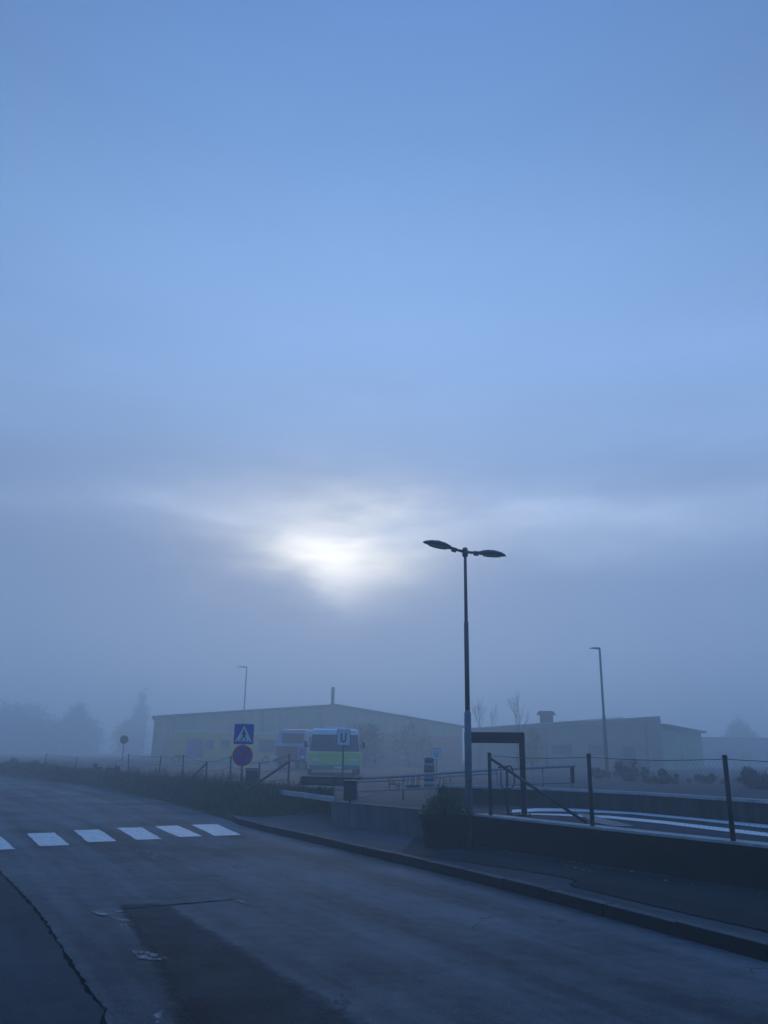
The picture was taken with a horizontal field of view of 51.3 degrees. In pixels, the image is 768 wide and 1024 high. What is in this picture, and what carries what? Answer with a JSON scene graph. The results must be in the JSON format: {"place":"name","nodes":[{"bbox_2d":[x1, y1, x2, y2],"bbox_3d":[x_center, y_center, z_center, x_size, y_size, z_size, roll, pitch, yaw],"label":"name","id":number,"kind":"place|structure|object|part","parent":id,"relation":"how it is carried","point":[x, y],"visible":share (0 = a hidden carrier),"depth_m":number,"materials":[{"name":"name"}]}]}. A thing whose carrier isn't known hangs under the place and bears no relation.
{"place":"outdoors","nodes":[
{"label":"outdoors","id":0,"kind":"place"},
{"bbox_2d":[0,762,332,819],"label":"verge","id":1,"kind":"structure","parent":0,"point":[321,803],"depth_m":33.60,"materials":[{"name":"green plant"}]},
{"bbox_2d":[0,757,22,773],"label":"shrub","id":2,"kind":"object","parent":1,"relation":"on","point":[6,767],"visible":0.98,"depth_m":47.63,"materials":[{"name":"green plant"}]},
{"bbox_2d":[26,760,46,774],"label":"shrub","id":3,"kind":"object","parent":1,"relation":"on","point":[33,768],"visible":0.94,"depth_m":44.46,"materials":[{"name":"green plant"}]},
{"bbox_2d":[87,761,102,775],"bbox_3d":[-13.898,12.409,38.530,0.689,0.909,0.606,-12,-21,37],"label":"shrub","id":4,"kind":"object","parent":1,"relation":"on","point":[96,765],"visible":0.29,"depth_m":38.49,"materials":[{"name":"green plant"}]},
{"bbox_2d":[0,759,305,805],"bbox_3d":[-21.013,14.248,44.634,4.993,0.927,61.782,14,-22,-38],"label":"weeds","id":5,"kind":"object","parent":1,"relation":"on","point":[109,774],"visible":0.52,"depth_m":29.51,"materials":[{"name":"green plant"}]},
{"bbox_2d":[43,754,289,792],"bbox_3d":[-10.946,10.694,32.747,1.167,1.732,28.253,12,-20,-32],"label":"wire fence","id":6,"kind":"object","parent":1,"relation":"on","point":[259,780],"visible":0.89,"depth_m":25.45,"materials":[{"name":"grey metal"}]},
{"bbox_2d":[40,761,308,797],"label":"tall grass","id":7,"kind":"structure","parent":1,"relation":"on","point":[267,788],"depth_m":24.50,"materials":[{"name":"green plant"}]},
{"bbox_2d":[232,724,253,782],"bbox_3d":[-4.154,7.328,23.451,0.600,2.156,0.088,1,-17,0],"label":"road sign","id":8,"kind":"object","parent":1,"relation":"on","point":[242,754],"visible":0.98,"depth_m":23.57,"materials":[{"name":"blue metal"}]},
{"bbox_2d":[0,774,767,1023],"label":"road","id":9,"kind":"structure","parent":0,"point":[356,938],"depth_m":7.78,"materials":[{"name":"grey asphalt"}]},
{"bbox_2d":[0,837,14,849],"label":"zebra stripe","id":10,"kind":"object","parent":9,"relation":"on","point":[4,844],"visible":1,"depth_m":14.23,"materials":[{"name":"paint"}]},
{"bbox_2d":[27,833,68,845],"bbox_3d":[-6.479,6.283,15.377,0.544,0.001,2.507,9,-19,-26],"label":"zebra stripe","id":11,"kind":"object","parent":9,"relation":"on","point":[41,839],"visible":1,"depth_m":15.27,"materials":[{"name":"paint"}]},
{"bbox_2d":[0,874,104,1023],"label":"road lane","id":12,"kind":"structure","parent":9,"relation":"attached to","point":[40,982],"depth_m":6.07,"materials":[{"name":"grey asphalt"}]},
{"bbox_2d":[0,871,106,1023],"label":"road seam","id":13,"kind":"object","parent":9,"relation":"on","point":[83,981],"visible":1,"depth_m":6.59,"materials":[{"name":"black asphalt"}]},
{"bbox_2d":[74,829,115,841],"bbox_3d":[-5.853,6.527,16.153,0.549,0.001,2.575,9,-19,-25],"label":"zebra stripe","id":14,"kind":"object","parent":9,"relation":"on","point":[96,835],"visible":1,"depth_m":16.08,"materials":[{"name":"paint"}]},
{"bbox_2d":[92,910,120,915],"bbox_3d":[-2.939,4.222,8.427,0.359,0.001,0.324,4,-17,-9],"label":"worn marking","id":15,"kind":"object","parent":9,"relation":"on","point":[99,912],"visible":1,"depth_m":8.44,"materials":[{"name":"paint"}]},
{"bbox_2d":[118,827,160,839],"bbox_3d":[-5.137,6.707,16.712,0.550,0.001,2.701,8,-18,-23],"label":"zebra stripe","id":16,"kind":"object","parent":9,"relation":"on","point":[139,833],"visible":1,"depth_m":16.63,"materials":[{"name":"paint"}]},
{"bbox_2d":[134,848,170,863],"bbox_3d":[-3.867,5.678,13.253,0.200,0.001,2.387,10,-19,-29],"label":"worn marking","id":17,"kind":"object","parent":9,"relation":"on","point":[153,857],"visible":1,"depth_m":13.15,"materials":[{"name":"paint"}]},
{"bbox_2d":[155,825,200,836],"bbox_3d":[-4.476,6.902,17.320,0.540,0.001,2.657,8,-18,-24],"label":"zebra stripe","id":18,"kind":"object","parent":9,"relation":"on","point":[177,830],"visible":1,"depth_m":17.19,"materials":[{"name":"paint"}]},
{"bbox_2d":[126,899,232,908],"bbox_3d":[-2.295,4.415,9.014,1.357,0.001,0.068,12,-20,-33],"label":"road crack","id":19,"kind":"object","parent":9,"relation":"on","point":[175,904],"visible":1,"depth_m":8.97,"materials":[{"name":"black asphalt"}]},
{"bbox_2d":[193,824,239,835],"bbox_3d":[-3.738,7.038,17.733,0.618,0.001,2.759,7,-18,-21],"label":"zebra stripe","id":20,"kind":"object","parent":9,"relation":"on","point":[214,829],"visible":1,"depth_m":17.70,"materials":[{"name":"paint"}]},
{"bbox_2d":[122,904,358,1023],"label":"road patch","id":21,"kind":"object","parent":9,"relation":"on","point":[213,979],"visible":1,"depth_m":6.00,"materials":[{"name":"grey asphalt"}]},
{"bbox_2d":[131,950,166,959],"bbox_3d":[-2.013,3.714,6.704,0.223,0.001,0.491,16,-23,-41],"label":"worn marking","id":22,"kind":"object","parent":21,"relation":"on","point":[151,955],"visible":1,"depth_m":6.70,"materials":[{"name":"paint"}]},
{"bbox_2d":[154,1003,170,1022],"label":"worn marking","id":23,"kind":"object","parent":21,"relation":"on","point":[157,1016],"visible":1,"depth_m":5.16,"materials":[{"name":"paint"}]},
{"bbox_2d":[232,816,767,961],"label":"kerb","id":24,"kind":"structure","parent":9,"relation":"on","point":[744,945],"depth_m":9.31,"materials":[{"name":"concrete"}]},
{"bbox_2d":[0,751,767,842],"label":"yard","id":25,"kind":"structure","parent":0,"point":[415,798],"depth_m":37.04,"materials":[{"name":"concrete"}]},
{"bbox_2d":[0,697,55,752],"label":"tree","id":26,"kind":"object","parent":25,"relation":"on","point":[10,720],"visible":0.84,"depth_m":202.21,"materials":[{"name":"green plant"}]},
{"bbox_2d":[0,716,102,753],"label":"tree","id":27,"kind":"object","parent":25,"relation":"on","point":[53,732],"visible":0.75,"depth_m":201.93,"materials":[{"name":"green plant"}]},
{"bbox_2d":[55,698,107,753],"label":"tree","id":28,"kind":"object","parent":25,"relation":"on","point":[77,718],"visible":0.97,"depth_m":202.06,"materials":[{"name":"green plant"}]},
{"bbox_2d":[106,763,120,771],"bbox_3d":[-12.695,12.126,37.544,0.745,0.915,0.681,5,-17,-15],"label":"shrub","id":29,"kind":"object","parent":25,"relation":"on","point":[114,768],"visible":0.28,"depth_m":37.51,"materials":[{"name":"green plant"}]},
{"bbox_2d":[120,735,127,765],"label":"round sign","id":30,"kind":"object","parent":25,"relation":"on","point":[123,739],"visible":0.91,"depth_m":57.57,"materials":[{"name":"metal"}]},
{"bbox_2d":[108,716,149,754],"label":"tree","id":31,"kind":"object","parent":25,"relation":"on","point":[130,730],"visible":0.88,"depth_m":199.85,"materials":[{"name":"green plant"}]},
{"bbox_2d":[130,686,151,754],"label":"tree","id":32,"kind":"object","parent":25,"relation":"on","point":[139,715],"visible":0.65,"depth_m":217.12,"materials":[{"name":"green plant"}]},
{"bbox_2d":[165,731,277,763],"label":"parked bus","id":33,"kind":"object","parent":25,"relation":"on","point":[207,744],"visible":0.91,"depth_m":79.47,"materials":[{"name":"yellow paint"}]},
{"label":"door","id":34,"kind":"part","parent":33,"relation":"part of","materials":[{"name":"blue paint"}]},
{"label":"window","id":35,"kind":"part","parent":33,"relation":"part of","materials":[{"name":"glass"}]},
{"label":"window","id":36,"kind":"part","parent":33,"relation":"part of","materials":[{"name":"glass"}]},
{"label":"window","id":37,"kind":"part","parent":33,"relation":"part of","materials":[{"name":"glass"}]},
{"bbox_2d":[240,666,246,723],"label":"street lamp","id":38,"kind":"object","parent":25,"relation":"on","point":[245,692],"visible":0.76,"depth_m":87.90,"materials":[{"name":"grey metal"}]},
{"bbox_2d":[245,768,258,784],"bbox_3d":[-3.896,7.914,23.603,0.380,0.691,0.340,1,-17,0],"label":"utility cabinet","id":39,"kind":"object","parent":25,"relation":"on","point":[251,776],"visible":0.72,"depth_m":23.50,"materials":[{"name":"grey metal"}]},
{"bbox_3d":[-3.896,7.880,23.449,0.280,0.466,0.012,1,-17,0],"label":"door","id":40,"kind":"part","parent":39,"relation":"part of","materials":[{"name":"grey metal"}]},
{"bbox_2d":[273,729,310,767],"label":"parked truck","id":41,"kind":"object","parent":25,"relation":"on","point":[290,742],"visible":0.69,"depth_m":57.46,"materials":[{"name":"white paint"}]},
{"bbox_2d":[276,790,334,801],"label":"yard kerb","id":42,"kind":"structure","parent":25,"relation":"on","point":[310,796],"depth_m":19.84,"materials":[{"name":"grey concrete"}]},
{"bbox_2d":[151,687,463,763],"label":"hall","id":43,"kind":"structure","parent":25,"relation":"on","point":[447,738],"depth_m":97.41,"materials":[{"name":"beige metal"}]},
{"bbox_2d":[306,786,343,790],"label":"yard kerb","id":44,"kind":"structure","parent":25,"relation":"on","point":[339,788],"depth_m":23.92,"materials":[{"name":"grey concrete"}]},
{"bbox_2d":[300,776,350,796],"bbox_3d":[-1.432,6.931,20.172,1.513,0.493,0.107,-7,-18,23],"label":"barrier","id":45,"kind":"object","parent":25,"relation":"on","point":[322,781],"visible":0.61,"depth_m":20.21,"materials":[{"name":"metal"}]},
{"bbox_2d":[304,727,364,774],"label":"parked minibus","id":46,"kind":"object","parent":25,"relation":"on","point":[325,752],"visible":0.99,"depth_m":41.31,"materials":[{"name":"white paint"}]},
{"bbox_2d":[337,729,350,786],"bbox_3d":[-1.320,7.945,25.783,0.439,1.809,0.086,1,-17,0],"label":"sign","id":47,"kind":"object","parent":25,"relation":"on","point":[343,737],"visible":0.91,"depth_m":25.91,"materials":[{"name":"metal"}]},
{"bbox_2d":[348,721,383,765],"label":"tree","id":48,"kind":"object","parent":25,"relation":"on","point":[368,735],"visible":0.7,"depth_m":74.74,"materials":[{"name":"green plant"}]},
{"bbox_2d":[388,775,400,788],"bbox_3d":[0.342,8.811,26.064,0.456,0.487,0.175,1,-17,0],"label":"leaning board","id":49,"kind":"object","parent":25,"relation":"on","point":[396,784],"visible":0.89,"depth_m":26.07,"materials":[{"name":"wood"}]},
{"bbox_2d":[385,713,435,765],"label":"tree","id":50,"kind":"object","parent":25,"relation":"on","point":[420,740],"visible":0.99,"depth_m":82.03,"materials":[{"name":"green plant"}]},
{"bbox_2d":[406,776,420,787],"bbox_3d":[0.973,8.963,26.587,0.400,0.394,0.360,5,-17,-14],"label":"roadworks board","id":51,"kind":"object","parent":25,"relation":"on","point":[413,783],"visible":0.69,"depth_m":26.52,"materials":[{"name":"plastic"}]},
{"bbox_2d":[424,757,434,785],"bbox_3d":[1.612,9.267,28.547,0.380,0.967,0.380,1,-17,0],"label":"striped post","id":52,"kind":"object","parent":25,"relation":"on","point":[428,765],"visible":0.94,"depth_m":28.42,"materials":[{"name":"metal"}]},
{"bbox_2d":[432,749,440,779],"bbox_3d":[2.372,11.417,36.242,0.410,1.337,0.086,1,-17,0],"label":"sign","id":53,"kind":"object","parent":25,"relation":"on","point":[436,754],"visible":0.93,"depth_m":36.31,"materials":[{"name":"white metal"}]},
{"bbox_2d":[437,778,444,789],"bbox_3d":[1.819,8.698,25.627,0.260,0.368,0.360,-1,-17,5],"label":"roadworks board","id":54,"kind":"object","parent":25,"relation":"on","point":[440,780],"visible":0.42,"depth_m":25.60,"materials":[{"name":"plastic"}]},
{"bbox_2d":[351,765,575,799],"bbox_3d":[1.973,6.649,19.686,5.587,0.889,0.100,2,-17,-3],"label":"railing","id":55,"kind":"object","parent":25,"relation":"on","point":[571,767],"visible":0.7,"depth_m":19.68,"materials":[{"name":"metal"}]},
{"bbox_2d":[471,698,485,726],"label":"tree","id":56,"kind":"object","parent":25,"relation":"on","point":[478,708],"visible":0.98,"depth_m":101.92,"materials":[{"name":"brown plant"}]},
{"bbox_2d":[490,706,498,725],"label":"tree","id":57,"kind":"object","parent":25,"relation":"on","point":[494,715],"visible":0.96,"depth_m":104.62,"materials":[{"name":"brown plant"}]},
{"bbox_2d":[464,732,531,816],"bbox_3d":[2.100,4.934,15.121,1.286,1.488,0.200,-4,-18,16],"label":"steel frame","id":58,"kind":"object","parent":25,"relation":"on","point":[498,737],"visible":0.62,"depth_m":15.14,"materials":[{"name":"black metal"}]},
{"bbox_2d":[499,765,514,813],"bbox_3d":[2.355,5.318,15.338,0.326,0.885,0.160,1,-17,0],"label":"hoop post","id":59,"kind":"object","parent":25,"relation":"on","point":[507,794],"visible":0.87,"depth_m":15.32,"materials":[{"name":"metal"}]},
{"bbox_2d":[507,690,531,766],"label":"tree","id":60,"kind":"object","parent":25,"relation":"on","point":[516,716],"visible":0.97,"depth_m":69.20,"materials":[{"name":"brown plant"}]},
{"bbox_2d":[512,727,544,770],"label":"tree","id":61,"kind":"object","parent":25,"relation":"on","point":[532,747],"visible":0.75,"depth_m":63.28,"materials":[{"name":"green plant"}]},
{"bbox_2d":[471,711,663,769],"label":"brown building","id":62,"kind":"structure","parent":25,"relation":"on","point":[627,738],"depth_m":77.23,"materials":[{"name":"brick"}]},
{"bbox_2d":[551,745,573,756],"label":"window","id":63,"kind":"structure","parent":62,"relation":"in","point":[565,750],"depth_m":77.65,"materials":[{"name":"grey glass"}]},
{"bbox_2d":[588,745,604,756],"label":"window","id":64,"kind":"structure","parent":62,"relation":"in","point":[595,750],"depth_m":76.64,"materials":[{"name":"grey glass"}]},
{"bbox_2d":[623,746,636,768],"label":"door","id":65,"kind":"structure","parent":62,"relation":"in","point":[628,752],"depth_m":75.61,"materials":[{"name":"white metal"}]},
{"bbox_2d":[589,647,608,772],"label":"street lamp","id":66,"kind":"object","parent":25,"relation":"on","point":[604,729],"visible":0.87,"depth_m":50.38,"materials":[{"name":"grey metal"}]},
{"bbox_2d":[591,767,610,778],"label":"shrub","id":67,"kind":"object","parent":25,"relation":"on","point":[597,770],"visible":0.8,"depth_m":41.71,"materials":[{"name":"green plant"}]},
{"bbox_2d":[438,785,767,824],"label":"wall","id":68,"kind":"structure","parent":25,"relation":"on","point":[480,794],"depth_m":16.23,"materials":[{"name":"grey concrete"}]},
{"bbox_2d":[577,812,632,825],"bbox_3d":[3.772,5.485,14.321,0.499,0.001,3.326,1,-17,0],"label":"paved patch","id":69,"kind":"object","parent":25,"relation":"on","point":[603,821],"visible":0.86,"depth_m":13.65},
{"bbox_2d":[608,758,649,780],"bbox_3d":[11.672,12.245,38.171,2.054,1.275,1.855,7,-18,-19],"label":"shrub","id":70,"kind":"object","parent":25,"relation":"on","point":[621,772],"visible":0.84,"depth_m":38.01,"materials":[{"name":"green plant"}]},
{"bbox_2d":[512,808,767,827],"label":"yard line","id":71,"kind":"object","parent":25,"relation":"on","point":[659,815],"visible":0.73,"depth_m":15.57,"materials":[{"name":"paint"}]},
{"bbox_2d":[527,813,767,835],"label":"yard line","id":72,"kind":"object","parent":25,"relation":"on","point":[700,826],"visible":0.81,"depth_m":13.50,"materials":[{"name":"paint"}]},
{"bbox_2d":[641,768,678,783],"bbox_3d":[12.133,11.638,35.209,1.879,0.720,2.042,1,-17,0],"label":"shrub","id":73,"kind":"object","parent":25,"relation":"on","point":[654,778],"visible":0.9,"depth_m":34.75,"materials":[{"name":"green plant"}]},
{"bbox_2d":[660,724,706,769],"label":"pale wing","id":74,"kind":"structure","parent":25,"relation":"on","point":[680,743],"depth_m":81.77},
{"bbox_2d":[681,747,685,757],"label":"window","id":75,"kind":"structure","parent":74,"relation":"in","point":[682,748],"depth_m":82.08,"materials":[{"name":"grey glass"}]},
{"bbox_2d":[684,773,724,783],"bbox_3d":[14.562,12.089,36.239,1.843,0.525,1.402,-6,-18,23],"label":"shrub","id":76,"kind":"object","parent":25,"relation":"on","point":[712,777],"visible":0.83,"depth_m":35.95,"materials":[{"name":"green plant"}]},
{"bbox_2d":[720,714,761,737],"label":"tree","id":77,"kind":"object","parent":25,"relation":"on","point":[736,731],"visible":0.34,"depth_m":183.06,"materials":[{"name":"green plant"}]},
{"bbox_2d":[730,766,767,788],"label":"shrub","id":78,"kind":"object","parent":25,"relation":"on","point":[753,779],"visible":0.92,"depth_m":30.33,"materials":[{"name":"green plant"}]},
{"bbox_2d":[0,0,767,757],"label":"sky","id":79,"kind":"structure","parent":0,"point":[297,297],"materials":[{"name":"blue"}]},
{"bbox_2d":[239,812,767,940],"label":"pavement","id":80,"kind":"structure","parent":0,"point":[316,823],"depth_m":11.91,"materials":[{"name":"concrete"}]},
{"bbox_2d":[401,836,767,930],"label":"footway","id":81,"kind":"structure","parent":80,"relation":"attached to","point":[725,903],"depth_m":10.05,"materials":[{"name":"concrete"}]},
{"bbox_2d":[419,811,470,848],"bbox_3d":[1.068,5.588,14.081,0.920,0.552,0.920,1,-17,0],"label":"planter","id":82,"kind":"object","parent":81,"relation":"on","point":[439,830],"visible":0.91,"depth_m":13.72,"materials":[{"name":"concrete"}]},
{"bbox_2d":[419,779,466,821],"bbox_3d":[1.044,5.136,14.209,0.896,0.747,0.565,1,-17,0],"label":"shrub","id":83,"kind":"object","parent":82,"relation":"in","point":[442,802],"visible":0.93,"depth_m":14.11,"materials":[{"name":"green plant"}]},
{"bbox_2d":[423,540,505,844],"bbox_3d":[1.581,3.321,15.180,1.831,5.603,0.282,7,-18,-20],"label":"street lamp","id":84,"kind":"object","parent":81,"relation":"on","point":[464,551],"visible":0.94,"depth_m":15.18,"materials":[{"name":"black metal"}]},
{"bbox_2d":[467,779,470,797],"bbox_3d":[1.552,5.045,14.588,0.075,0.320,0.012,1,-17,0],"label":"access door","id":85,"kind":"structure","parent":84,"relation":"in","point":[468,780],"depth_m":14.58,"materials":[{"name":"grey metal"}]},
{"bbox_2d":[468,846,760,903],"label":"fallen leaves","id":86,"kind":"object","parent":81,"relation":"on","point":[598,867],"visible":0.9,"depth_m":11.49,"materials":[{"name":"brown plant"}]},
{"bbox_2d":[701,737,767,766],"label":"block","id":87,"kind":"structure","parent":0,"point":[740,749],"depth_m":134.44,"materials":[{"name":"grey concrete"}]},
{"bbox_2d":[716,752,727,758],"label":"window","id":88,"kind":"structure","parent":87,"relation":"in","point":[719,754],"depth_m":134.14,"materials":[{"name":"grey glass"}]},
{"bbox_2d":[741,752,751,758],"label":"window","id":89,"kind":"structure","parent":87,"relation":"in","point":[744,755],"depth_m":134.11,"materials":[{"name":"grey glass"}]},
{"label":"ground","id":90,"kind":"structure","parent":0,"visible":0},
{"bbox_2d":[336,794,374,800],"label":"retaining wall","id":91,"kind":"structure","parent":90,"relation":"on","point":[365,795],"depth_m":20.55,"materials":[{"name":"concrete"}]},
{"bbox_2d":[330,801,472,836],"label":"retaining wall","id":92,"kind":"structure","parent":90,"relation":"on","point":[390,819],"depth_m":16.69,"materials":[{"name":"concrete"}]},
{"bbox_2d":[343,780,356,802],"bbox_3d":[-0.743,6.133,17.565,0.300,0.479,0.222,1,-17,0],"label":"litter bin","id":93,"kind":"object","parent":92,"relation":"on","point":[350,790],"visible":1,"depth_m":17.48,"materials":[{"name":"metal"}]},
{"bbox_2d":[472,813,767,890],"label":"retaining wall","id":94,"kind":"structure","parent":90,"relation":"on","point":[740,863],"depth_m":11.42,"materials":[{"name":"grey concrete"}]},
{"bbox_2d":[487,753,767,842],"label":"chain link fence","id":95,"kind":"object","parent":94,"relation":"on","point":[728,789],"visible":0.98,"depth_m":12.26,"materials":[{"name":"grey metal"}]}
]}

